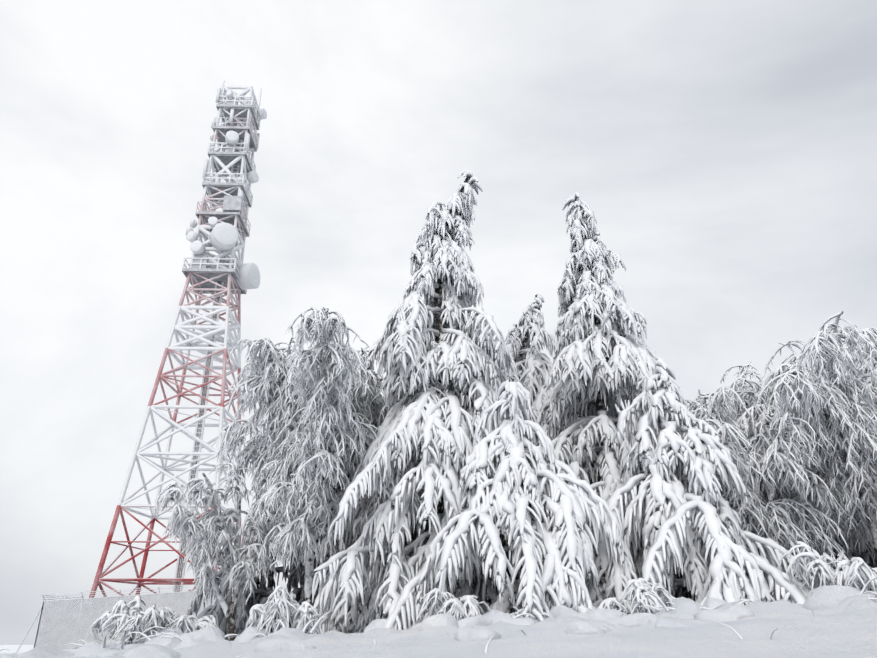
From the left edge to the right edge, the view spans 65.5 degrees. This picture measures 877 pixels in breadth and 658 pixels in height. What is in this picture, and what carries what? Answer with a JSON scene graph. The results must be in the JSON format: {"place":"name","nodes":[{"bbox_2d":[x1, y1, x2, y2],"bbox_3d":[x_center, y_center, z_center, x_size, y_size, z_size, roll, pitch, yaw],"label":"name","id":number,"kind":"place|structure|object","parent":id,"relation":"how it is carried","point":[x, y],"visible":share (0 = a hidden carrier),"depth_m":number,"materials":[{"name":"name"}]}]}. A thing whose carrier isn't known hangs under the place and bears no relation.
{"place":"outdoors","nodes":[
{"label":"outdoors","id":0,"kind":"place"},
{"bbox_2d":[0,595,876,657],"bbox_3d":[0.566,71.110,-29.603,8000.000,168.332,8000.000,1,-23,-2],"label":"snow ground","id":1,"kind":"structure","parent":0,"point":[846,627],"depth_m":10.21,"materials":[{"name":"white snow"}]},
{"bbox_2d":[35,591,238,649],"bbox_3d":[-21.225,22.879,53.546,13.286,4.367,13.286,1,-23,-2],"label":"fence","id":2,"kind":"object","parent":1,"relation":"on","point":[58,625],"visible":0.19,"depth_m":47.55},
{"bbox_2d":[16,584,273,652],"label":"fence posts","id":3,"kind":"object","parent":1,"relation":"on","point":[50,597],"visible":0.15,"depth_m":47.87,"materials":[{"name":"grey metal"}]},
{"bbox_2d":[83,87,257,616],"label":"lattice tower","id":4,"kind":"structure","parent":1,"relation":"on","point":[100,572],"depth_m":59.82,"materials":[{"name":"white metal"}]},
{"bbox_2d":[121,80,261,597],"bbox_3d":[-21.225,-1.421,63.611,7.714,56.104,7.714,1,-23,-2],"label":"lattice","id":5,"kind":"object","parent":4,"relation":"on","point":[214,262],"visible":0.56,"depth_m":61.36,"materials":[{"name":"white metal"}]},
{"bbox_2d":[175,141,240,601],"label":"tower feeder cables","id":6,"kind":"object","parent":4,"relation":"attached to","point":[193,472],"visible":0.15,"depth_m":59.95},
{"bbox_2d":[182,98,258,293],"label":"tower platforms","id":7,"kind":"object","parent":4,"relation":"attached to","point":[233,204],"visible":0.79,"depth_m":67.09,"materials":[{"name":"grey metal"}]},
{"bbox_2d":[185,88,266,289],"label":"antennas","id":8,"kind":"object","parent":4,"relation":"attached to","point":[224,236],"visible":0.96,"depth_m":64.44,"materials":[{"name":"white plastic"}]},
{"bbox_2d":[0,585,874,657],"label":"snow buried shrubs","id":9,"kind":"object","parent":1,"relation":"on","point":[817,598],"visible":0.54,"depth_m":13.06,"materials":[{"name":"white snow"}]},
{"bbox_2d":[0,577,876,657],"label":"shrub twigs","id":10,"kind":"object","parent":1,"relation":"on","point":[515,615],"visible":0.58,"depth_m":14.19,"materials":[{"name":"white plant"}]},
{"bbox_2d":[267,177,694,608],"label":"tree trunks","id":11,"kind":"object","parent":1,"relation":"on","point":[600,404],"visible":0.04,"depth_m":25.20,"materials":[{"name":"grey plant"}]},
{"bbox_2d":[188,510,876,639],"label":"trunks","id":12,"kind":"object","parent":1,"relation":"on","point":[295,577],"depth_m":27.07,"materials":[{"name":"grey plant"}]},
{"bbox_2d":[310,169,812,633],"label":"snowy conifers","id":13,"kind":"object","parent":1,"relation":"on","point":[544,505],"visible":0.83,"depth_m":19.72,"materials":[{"name":"white snow"}]},
{"bbox_2d":[0,0,876,644],"label":"sky","id":14,"kind":"structure","parent":0,"point":[725,151],"materials":[{"name":"white"}]},
{"bbox_2d":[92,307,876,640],"bbox_3d":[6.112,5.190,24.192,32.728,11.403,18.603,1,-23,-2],"label":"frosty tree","id":15,"kind":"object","parent":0,"point":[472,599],"depth_m":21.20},
{"bbox_2d":[84,308,876,644],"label":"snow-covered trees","id":16,"kind":"object","parent":15,"relation":"attached to","point":[272,626],"visible":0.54,"depth_m":20.88,"materials":[{"name":"white snow"}]}
]}

